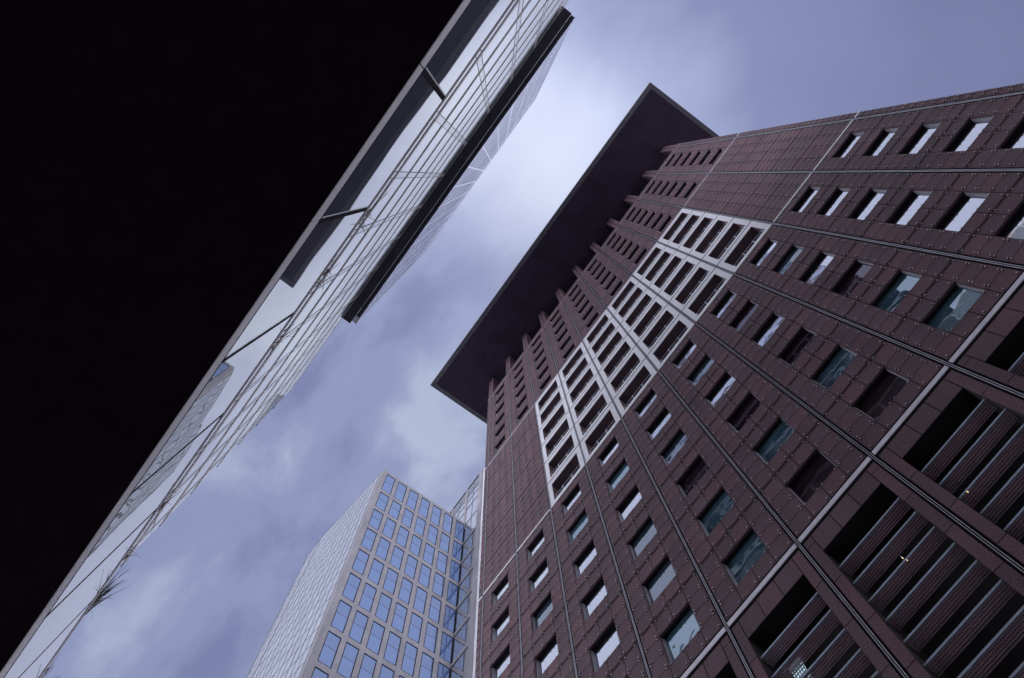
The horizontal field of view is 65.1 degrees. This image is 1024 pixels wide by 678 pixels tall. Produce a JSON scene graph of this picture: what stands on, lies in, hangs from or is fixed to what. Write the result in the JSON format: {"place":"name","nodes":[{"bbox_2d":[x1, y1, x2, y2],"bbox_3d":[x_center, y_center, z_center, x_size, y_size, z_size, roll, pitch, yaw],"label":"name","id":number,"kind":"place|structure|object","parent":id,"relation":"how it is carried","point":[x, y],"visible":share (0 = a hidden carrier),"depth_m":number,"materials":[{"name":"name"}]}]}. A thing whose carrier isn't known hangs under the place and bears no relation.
{"place":"outdoors","nodes":[
{"label":"outdoors","id":0,"kind":"place"},
{"bbox_2d":[0,0,574,677],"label":"glass tower","id":1,"kind":"structure","parent":0,"point":[192,192],"depth_m":13.24,"materials":[{"name":"glass"}]},
{"bbox_2d":[85,561,129,619],"bbox_3d":[-11.004,6.985,21.764,0.550,1.515,1.828,44,-82,-9],"label":"grass tuft","id":2,"kind":"object","parent":1,"relation":"on","point":[100,596],"visible":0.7,"depth_m":21.63,"materials":[{"name":"plant"}]},
{"bbox_2d":[246,468,484,677],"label":"stone grid tower","id":3,"kind":"structure","parent":0,"point":[386,583],"depth_m":137.47,"materials":[{"name":"grey stone"}]},
{"bbox_2d":[317,630,340,668],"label":"window","id":4,"kind":"structure","parent":3,"relation":"in","point":[329,649],"depth_m":111.91,"materials":[{"name":"blue glass"}]},
{"bbox_2d":[331,599,351,632],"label":"window","id":5,"kind":"structure","parent":3,"relation":"in","point":[343,610],"depth_m":120.37,"materials":[{"name":"blue glass"}]},
{"bbox_2d":[337,641,358,677],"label":"window","id":6,"kind":"structure","parent":3,"relation":"in","point":[345,668],"depth_m":112.41,"materials":[{"name":"blue glass"}]},
{"bbox_2d":[342,572,361,601],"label":"window","id":7,"kind":"structure","parent":3,"relation":"in","point":[353,582],"depth_m":128.91,"materials":[{"name":"blue glass"}]},
{"bbox_2d":[348,610,368,643],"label":"window","id":8,"kind":"structure","parent":3,"relation":"in","point":[358,627],"depth_m":120.77,"materials":[{"name":"blue glass"}]},
{"bbox_2d":[352,548,369,574],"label":"window","id":9,"kind":"structure","parent":3,"relation":"in","point":[361,560],"depth_m":137.30,"materials":[{"name":"blue glass"}]},
{"bbox_2d":[357,653,376,677],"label":"window","id":10,"kind":"structure","parent":3,"relation":"in","point":[368,664],"depth_m":113.93,"materials":[{"name":"blue glass"}]},
{"bbox_2d":[358,582,376,611],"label":"window","id":11,"kind":"structure","parent":3,"relation":"in","point":[369,592],"depth_m":129.29,"materials":[{"name":"blue glass"}]},
{"bbox_2d":[361,527,376,550],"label":"window","id":12,"kind":"structure","parent":3,"relation":"in","point":[369,537],"depth_m":145.75,"materials":[{"name":"blue glass"}]},
{"bbox_2d":[367,558,383,584],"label":"window","id":13,"kind":"structure","parent":3,"relation":"in","point":[376,569],"depth_m":137.69,"materials":[{"name":"blue glass"}]},
{"bbox_2d":[366,620,384,654],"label":"window","id":14,"kind":"structure","parent":3,"relation":"in","point":[376,634],"depth_m":121.20,"materials":[{"name":"blue glass"}]},
{"bbox_2d":[369,508,383,529],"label":"window","id":15,"kind":"structure","parent":3,"relation":"in","point":[376,518],"depth_m":154.21,"materials":[{"name":"blue glass"}]},
{"bbox_2d":[375,491,388,511],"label":"window","id":16,"kind":"structure","parent":3,"relation":"in","point":[382,501],"depth_m":162.64,"materials":[{"name":"blue glass"}]},
{"bbox_2d":[375,536,390,560],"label":"window","id":17,"kind":"structure","parent":3,"relation":"in","point":[382,550],"depth_m":146.21,"materials":[{"name":"blue glass"}]},
{"bbox_2d":[375,592,391,622],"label":"window","id":18,"kind":"structure","parent":3,"relation":"in","point":[384,604],"depth_m":129.66,"materials":[{"name":"blue glass"}]},
{"bbox_2d":[379,664,394,677],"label":"window","id":19,"kind":"structure","parent":3,"relation":"in","point":[385,672],"depth_m":115.68,"materials":[{"name":"blue glass"}]},
{"bbox_2d":[382,474,395,493],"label":"window","id":20,"kind":"structure","parent":3,"relation":"in","point":[388,484],"depth_m":171.82,"materials":[{"name":"blue glass"}]},
{"bbox_2d":[382,517,395,538],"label":"window","id":21,"kind":"structure","parent":3,"relation":"in","point":[389,527],"depth_m":154.60,"materials":[{"name":"blue glass"}]},
{"bbox_2d":[383,567,398,594],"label":"window","id":22,"kind":"structure","parent":3,"relation":"in","point":[391,577],"depth_m":138.09,"materials":[{"name":"blue glass"}]},
{"bbox_2d":[383,631,401,665],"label":"window","id":23,"kind":"structure","parent":3,"relation":"in","point":[391,653],"depth_m":121.60,"materials":[{"name":"blue glass"}]},
{"bbox_2d":[388,500,401,519],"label":"window","id":24,"kind":"structure","parent":3,"relation":"in","point":[395,508],"depth_m":163.11,"materials":[{"name":"blue glass"}]},
{"bbox_2d":[389,546,404,569],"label":"window","id":25,"kind":"structure","parent":3,"relation":"in","point":[397,555],"depth_m":146.57,"materials":[{"name":"blue glass"}]},
{"bbox_2d":[391,602,407,632],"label":"window","id":26,"kind":"structure","parent":3,"relation":"in","point":[400,613],"depth_m":130.09,"materials":[{"name":"blue glass"}]},
{"bbox_2d":[394,482,406,502],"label":"window","id":27,"kind":"structure","parent":3,"relation":"in","point":[400,492],"depth_m":172.16,"materials":[{"name":"blue glass"}]},
{"bbox_2d":[396,525,409,547],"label":"window","id":28,"kind":"structure","parent":3,"relation":"in","point":[402,537],"depth_m":155.07,"materials":[{"name":"blue glass"}]},
{"bbox_2d":[398,577,412,604],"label":"window","id":29,"kind":"structure","parent":3,"relation":"in","point":[406,586],"depth_m":138.50,"materials":[{"name":"blue glass"}]},
{"bbox_2d":[401,508,413,527],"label":"window","id":30,"kind":"structure","parent":3,"relation":"in","point":[407,518],"depth_m":163.47,"materials":[{"name":"blue glass"}]},
{"bbox_2d":[401,641,417,676],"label":"window","id":31,"kind":"structure","parent":3,"relation":"in","point":[410,652],"depth_m":122.05,"materials":[{"name":"blue glass"}]},
{"bbox_2d":[404,554,417,578],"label":"window","id":32,"kind":"structure","parent":3,"relation":"in","point":[411,563],"depth_m":146.96,"materials":[{"name":"blue glass"}]},
{"bbox_2d":[406,489,418,510],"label":"window","id":33,"kind":"structure","parent":3,"relation":"in","point":[412,499],"depth_m":172.53,"materials":[{"name":"blue glass"}]},
{"bbox_2d":[407,612,422,643],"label":"window","id":34,"kind":"structure","parent":3,"relation":"in","point":[415,626],"depth_m":130.46,"materials":[{"name":"blue glass"}]},
{"bbox_2d":[409,534,421,556],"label":"window","id":35,"kind":"structure","parent":3,"relation":"in","point":[415,546],"depth_m":155.45,"materials":[{"name":"blue glass"}]},
{"bbox_2d":[414,516,425,536],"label":"window","id":36,"kind":"structure","parent":3,"relation":"in","point":[420,524],"depth_m":163.87,"materials":[{"name":"blue glass"}]},
{"bbox_2d":[413,586,427,613],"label":"window","id":37,"kind":"structure","parent":3,"relation":"in","point":[421,595],"depth_m":138.91,"materials":[{"name":"blue glass"}]},
{"bbox_2d":[418,497,429,518],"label":"window","id":38,"kind":"structure","parent":3,"relation":"in","point":[424,505],"depth_m":173.04,"materials":[{"name":"blue glass"}]},
{"bbox_2d":[418,563,431,587],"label":"window","id":39,"kind":"structure","parent":3,"relation":"in","point":[425,572],"depth_m":147.40,"materials":[{"name":"blue glass"}]},
{"bbox_2d":[418,652,433,677],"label":"window","id":40,"kind":"structure","parent":3,"relation":"in","point":[426,666],"depth_m":123.17,"materials":[{"name":"blue glass"}]},
{"bbox_2d":[423,542,434,564],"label":"window","id":41,"kind":"structure","parent":3,"relation":"in","point":[428,555],"depth_m":155.87,"materials":[{"name":"blue glass"}]},
{"bbox_2d":[423,621,437,653],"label":"window","id":42,"kind":"structure","parent":3,"relation":"in","point":[430,640],"depth_m":130.84,"materials":[{"name":"blue glass"}]},
{"bbox_2d":[427,524,437,544],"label":"window","id":43,"kind":"structure","parent":3,"relation":"in","point":[432,534],"depth_m":164.23,"materials":[{"name":"blue glass"}]},
{"bbox_2d":[428,595,441,623],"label":"window","id":44,"kind":"structure","parent":3,"relation":"in","point":[435,604],"depth_m":139.38,"materials":[{"name":"blue glass"}]},
{"bbox_2d":[430,504,441,526],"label":"window","id":45,"kind":"structure","parent":3,"relation":"in","point":[436,512],"depth_m":173.40,"materials":[{"name":"blue glass"}]},
{"bbox_2d":[432,572,444,596],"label":"window","id":46,"kind":"structure","parent":3,"relation":"in","point":[438,585],"depth_m":147.81,"materials":[{"name":"blue glass"}]},
{"bbox_2d":[436,551,447,574],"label":"window","id":47,"kind":"structure","parent":3,"relation":"in","point":[441,565],"depth_m":156.21,"materials":[{"name":"blue glass"}]},
{"bbox_2d":[437,662,449,677],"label":"window","id":48,"kind":"structure","parent":3,"relation":"in","point":[443,671],"depth_m":124.90,"materials":[{"name":"blue glass"}]},
{"bbox_2d":[439,532,449,552],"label":"window","id":49,"kind":"structure","parent":3,"relation":"in","point":[445,539],"depth_m":164.71,"materials":[{"name":"blue glass"}]},
{"bbox_2d":[439,631,452,663],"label":"window","id":50,"kind":"structure","parent":3,"relation":"in","point":[446,647],"depth_m":131.26,"materials":[{"name":"blue glass"}]},
{"bbox_2d":[442,512,452,534],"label":"window","id":51,"kind":"structure","parent":3,"relation":"in","point":[447,523],"depth_m":173.74,"materials":[{"name":"blue glass"}]},
{"bbox_2d":[443,604,455,633],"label":"window","id":52,"kind":"structure","parent":3,"relation":"in","point":[450,614],"depth_m":139.69,"materials":[{"name":"blue glass"}]},
{"bbox_2d":[446,581,458,606],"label":"window","id":53,"kind":"structure","parent":3,"relation":"in","point":[452,593],"depth_m":148.15,"materials":[{"name":"blue glass"}]},
{"bbox_2d":[449,559,460,582],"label":"window","id":54,"kind":"structure","parent":3,"relation":"in","point":[454,574],"depth_m":156.63,"materials":[{"name":"blue glass"}]},
{"bbox_2d":[452,540,462,561],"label":"window","id":55,"kind":"structure","parent":3,"relation":"in","point":[457,547],"depth_m":165.12,"materials":[{"name":"blue glass"}]},
{"bbox_2d":[454,520,464,541],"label":"window","id":56,"kind":"structure","parent":3,"relation":"in","point":[459,528],"depth_m":174.16,"materials":[{"name":"blue glass"}]},
{"bbox_2d":[41,0,1023,677],"label":"sky","id":57,"kind":"structure","parent":0,"point":[202,595],"materials":[{"name":"blue"}]},
{"bbox_2d":[430,82,1023,677],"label":"granite tower","id":58,"kind":"structure","parent":0,"point":[746,404],"depth_m":34.01,"materials":[{"name":"stone"}]},
{"bbox_2d":[491,605,508,642],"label":"window","id":59,"kind":"structure","parent":58,"relation":"in","point":[503,619],"depth_m":45.46,"materials":[{"name":"grey glass"}]},
{"bbox_2d":[492,573,507,606],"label":"window","id":60,"kind":"structure","parent":58,"relation":"in","point":[500,589],"depth_m":49.23,"materials":[{"name":"grey glass"}]},
{"bbox_2d":[491,643,509,677],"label":"window","id":61,"kind":"structure","parent":58,"relation":"in","point":[501,662],"depth_m":41.78,"materials":[{"name":"grey glass"}]},
{"bbox_2d":[526,528,543,560],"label":"window","id":62,"kind":"structure","parent":58,"relation":"in","point":[536,543],"depth_m":48.67,"materials":[{"name":"grey glass"}]},
{"bbox_2d":[529,557,547,593],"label":"window","id":63,"kind":"structure","parent":58,"relation":"in","point":[542,570],"depth_m":44.90,"materials":[{"name":"grey glass"}]},
{"bbox_2d":[531,591,552,632],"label":"window","id":64,"kind":"structure","parent":58,"relation":"in","point":[543,610],"depth_m":41.14,"materials":[{"name":"grey glass"}]},
{"bbox_2d":[534,633,557,677],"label":"window","id":65,"kind":"structure","parent":58,"relation":"in","point":[545,657],"depth_m":37.37,"materials":[{"name":"grey glass"}]},
{"bbox_2d":[562,483,580,514],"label":"window","id":66,"kind":"structure","parent":58,"relation":"in","point":[574,494],"depth_m":48.12,"materials":[{"name":"grey glass"}]},
{"bbox_2d":[567,508,587,544],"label":"window","id":67,"kind":"structure","parent":58,"relation":"in","point":[582,519],"depth_m":44.35,"materials":[{"name":"grey glass"}]},
{"bbox_2d":[573,538,596,579],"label":"window","id":68,"kind":"structure","parent":58,"relation":"in","point":[587,555],"depth_m":40.58,"materials":[{"name":"grey glass"}]},
{"bbox_2d":[580,575,606,620],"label":"window","id":69,"kind":"structure","parent":58,"relation":"in","point":[596,594],"depth_m":36.82,"materials":[{"name":"grey glass"}]},
{"bbox_2d":[589,619,619,672],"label":"window","id":70,"kind":"structure","parent":58,"relation":"in","point":[602,648],"depth_m":33.04,"materials":[{"name":"grey glass"}]},
{"bbox_2d":[598,436,618,467],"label":"window","id":71,"kind":"structure","parent":58,"relation":"in","point":[612,445],"depth_m":47.58,"materials":[{"name":"grey glass"}]},
{"bbox_2d":[606,458,628,492],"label":"window","id":72,"kind":"structure","parent":58,"relation":"in","point":[622,468],"depth_m":43.80,"materials":[{"name":"grey glass"}]},
{"bbox_2d":[616,484,641,523],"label":"window","id":73,"kind":"structure","parent":58,"relation":"in","point":[632,498],"depth_m":40.02,"materials":[{"name":"grey glass"}]},
{"bbox_2d":[627,516,656,561],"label":"window","id":74,"kind":"structure","parent":58,"relation":"in","point":[646,532],"depth_m":36.25,"materials":[{"name":"grey glass"}]},
{"bbox_2d":[634,388,656,418],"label":"window","id":75,"kind":"structure","parent":58,"relation":"in","point":[649,398],"depth_m":47.04,"materials":[{"name":"grey glass"}]},
{"bbox_2d":[646,407,670,440],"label":"window","id":76,"kind":"structure","parent":58,"relation":"in","point":[664,415],"depth_m":43.26,"materials":[{"name":"grey glass"}]},
{"bbox_2d":[642,554,675,606],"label":"window","id":77,"kind":"structure","parent":58,"relation":"in","point":[662,575],"depth_m":32.49,"materials":[{"name":"grey glass"}]},
{"bbox_2d":[659,428,688,466],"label":"window","id":78,"kind":"structure","parent":58,"relation":"in","point":[679,439],"depth_m":39.48,"materials":[{"name":"grey glass"}]},
{"bbox_2d":[660,602,699,664],"bbox_3d":[6.001,10.461,28.386,0.227,1.756,1.695,35,-81,-7],"label":"window","id":79,"kind":"structure","parent":58,"relation":"in","point":[684,627],"depth_m":28.71,"materials":[{"name":"grey glass"}]},
{"bbox_2d":[672,340,696,368],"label":"window","id":80,"kind":"structure","parent":58,"relation":"in","point":[690,346],"depth_m":46.47,"materials":[{"name":"grey glass"}]},
{"bbox_2d":[676,455,708,498],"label":"window","id":81,"kind":"structure","parent":58,"relation":"in","point":[698,467],"depth_m":35.71,"materials":[{"name":"grey glass"}]},
{"bbox_2d":[687,354,714,386],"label":"window","id":82,"kind":"structure","parent":58,"relation":"in","point":[702,367],"depth_m":42.70,"materials":[{"name":"grey glass"}]},
{"bbox_2d":[696,487,733,536],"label":"window","id":83,"kind":"structure","parent":58,"relation":"in","point":[721,503],"depth_m":31.94,"materials":[{"name":"teal glass"}]},
{"bbox_2d":[704,371,735,407],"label":"window","id":84,"kind":"structure","parent":58,"relation":"in","point":[726,380],"depth_m":38.92,"materials":[{"name":"grey glass"}]},
{"bbox_2d":[711,290,736,317],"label":"window","id":85,"kind":"structure","parent":58,"relation":"in","point":[729,295],"depth_m":45.92,"materials":[{"name":"grey glass"}]},
{"bbox_2d":[721,527,766,586],"bbox_3d":[8.112,7.597,27.835,0.227,1.756,1.695,35,-81,-7],"label":"window","id":86,"kind":"structure","parent":58,"relation":"in","point":[750,548],"depth_m":28.17,"materials":[{"name":"teal glass"}]},
{"bbox_2d":[726,391,761,432],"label":"window","id":87,"kind":"structure","parent":58,"relation":"in","point":[750,403],"depth_m":35.15,"materials":[{"name":"grey glass"}]},
{"bbox_2d":[729,300,758,330],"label":"window","id":88,"kind":"structure","parent":58,"relation":"in","point":[750,306],"depth_m":42.14,"materials":[{"name":"grey glass"}]},
{"bbox_2d":[750,238,778,265],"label":"window","id":89,"kind":"structure","parent":58,"relation":"in","point":[769,244],"depth_m":45.35,"materials":[{"name":"grey glass"}]},
{"bbox_2d":[751,312,784,346],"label":"window","id":90,"kind":"structure","parent":58,"relation":"in","point":[774,320],"depth_m":38.36,"materials":[{"name":"grey glass"}]},
{"bbox_2d":[752,417,794,464],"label":"window","id":91,"kind":"structure","parent":58,"relation":"in","point":[780,431],"depth_m":31.38,"materials":[{"name":"teal glass"}]},
{"bbox_2d":[772,244,804,273],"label":"window","id":92,"kind":"structure","parent":58,"relation":"in","point":[784,263],"depth_m":41.59,"materials":[{"name":"grey glass"}]},
{"bbox_2d":[777,326,816,365],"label":"window","id":93,"kind":"structure","parent":58,"relation":"in","point":[804,336],"depth_m":34.60,"materials":[{"name":"grey glass"}]},
{"bbox_2d":[788,657,811,677],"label":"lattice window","id":94,"kind":"structure","parent":58,"relation":"attached to","point":[801,671],"depth_m":23.05,"materials":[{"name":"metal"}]},
{"bbox_2d":[790,186,821,211],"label":"window","id":95,"kind":"structure","parent":58,"relation":"in","point":[811,191],"depth_m":44.78,"materials":[{"name":"grey glass"}]},
{"bbox_2d":[785,449,836,505],"bbox_3d":[10.223,4.734,27.284,0.227,1.756,1.695,35,-81,-7],"label":"window","id":96,"kind":"structure","parent":58,"relation":"in","point":[817,468],"depth_m":27.61,"materials":[{"name":"black glass"}]},
{"bbox_2d":[798,251,835,283],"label":"window","id":97,"kind":"structure","parent":58,"relation":"in","point":[823,258],"depth_m":37.80,"materials":[{"name":"grey glass"}]},
{"bbox_2d":[810,344,856,389],"bbox_3d":[12.274,1.111,30.449,0.227,1.756,1.695,35,-81,-7],"label":"window","id":98,"kind":"structure","parent":58,"relation":"in","point":[839,359],"depth_m":30.82,"materials":[{"name":"teal glass"}]},
{"bbox_2d":[816,187,851,215],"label":"window","id":99,"kind":"structure","parent":58,"relation":"in","point":[836,197],"depth_m":41.01,"materials":[{"name":"grey glass"}]},
{"bbox_2d":[832,131,864,157],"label":"window","id":100,"kind":"structure","parent":58,"relation":"in","point":[846,146],"depth_m":44.22,"materials":[{"name":"grey glass"}]},
{"bbox_2d":[831,259,874,296],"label":"window","id":101,"kind":"structure","parent":58,"relation":"in","point":[858,269],"depth_m":34.03,"materials":[{"name":"grey glass"}]},
{"bbox_2d":[848,188,887,219],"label":"window","id":102,"kind":"structure","parent":58,"relation":"in","point":[865,206],"depth_m":37.24,"materials":[{"name":"grey glass"}]},
{"bbox_2d":[852,367,908,420],"bbox_3d":[12.334,1.870,26.733,0.227,1.756,1.695,35,-81,-7],"label":"window","id":103,"kind":"structure","parent":58,"relation":"in","point":[887,384],"depth_m":27.05,"materials":[{"name":"black glass"}]},
{"bbox_2d":[862,126,899,155],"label":"window","id":104,"kind":"structure","parent":58,"relation":"in","point":[884,136],"depth_m":40.45,"materials":[{"name":"grey glass"}]},
{"bbox_2d":[870,269,921,311],"bbox_3d":[14.385,-1.753,29.899,0.227,1.756,1.695,35,-81,-7],"label":"window","id":105,"kind":"structure","parent":58,"relation":"in","point":[903,281],"depth_m":30.27,"materials":[{"name":"teal glass"}]},
{"bbox_2d":[885,190,933,224],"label":"window","id":106,"kind":"structure","parent":58,"relation":"in","point":[908,207],"depth_m":33.47,"materials":[{"name":"grey glass"}]},
{"bbox_2d":[898,121,941,153],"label":"window","id":107,"kind":"structure","parent":58,"relation":"in","point":[915,143],"depth_m":36.68,"materials":[{"name":"grey glass"}]},
{"bbox_2d":[921,282,985,332],"bbox_3d":[14.445,-0.993,26.182,0.227,1.756,1.695,35,-81,-7],"label":"window","id":108,"kind":"structure","parent":58,"relation":"in","point":[949,310],"depth_m":26.48,"materials":[{"name":"teal glass"}]},
{"bbox_2d":[933,191,990,231],"bbox_3d":[16.496,-4.616,29.348,0.227,1.756,1.695,35,-81,-7],"label":"window","id":109,"kind":"structure","parent":58,"relation":"in","point":[966,204],"depth_m":29.70,"materials":[{"name":"grey glass"}]},
{"bbox_2d":[942,115,992,151],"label":"window","id":110,"kind":"structure","parent":58,"relation":"in","point":[970,130],"depth_m":32.90,"materials":[{"name":"grey glass"}]},
{"bbox_2d":[993,199,1023,239],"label":"window","id":111,"kind":"structure","parent":58,"relation":"in","point":[1013,227],"depth_m":26.40,"materials":[{"name":"grey glass"}]},
{"bbox_2d":[998,117,1023,148],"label":"window","id":112,"kind":"structure","parent":58,"relation":"in","point":[1015,139],"depth_m":29.59,"materials":[{"name":"grey glass"}]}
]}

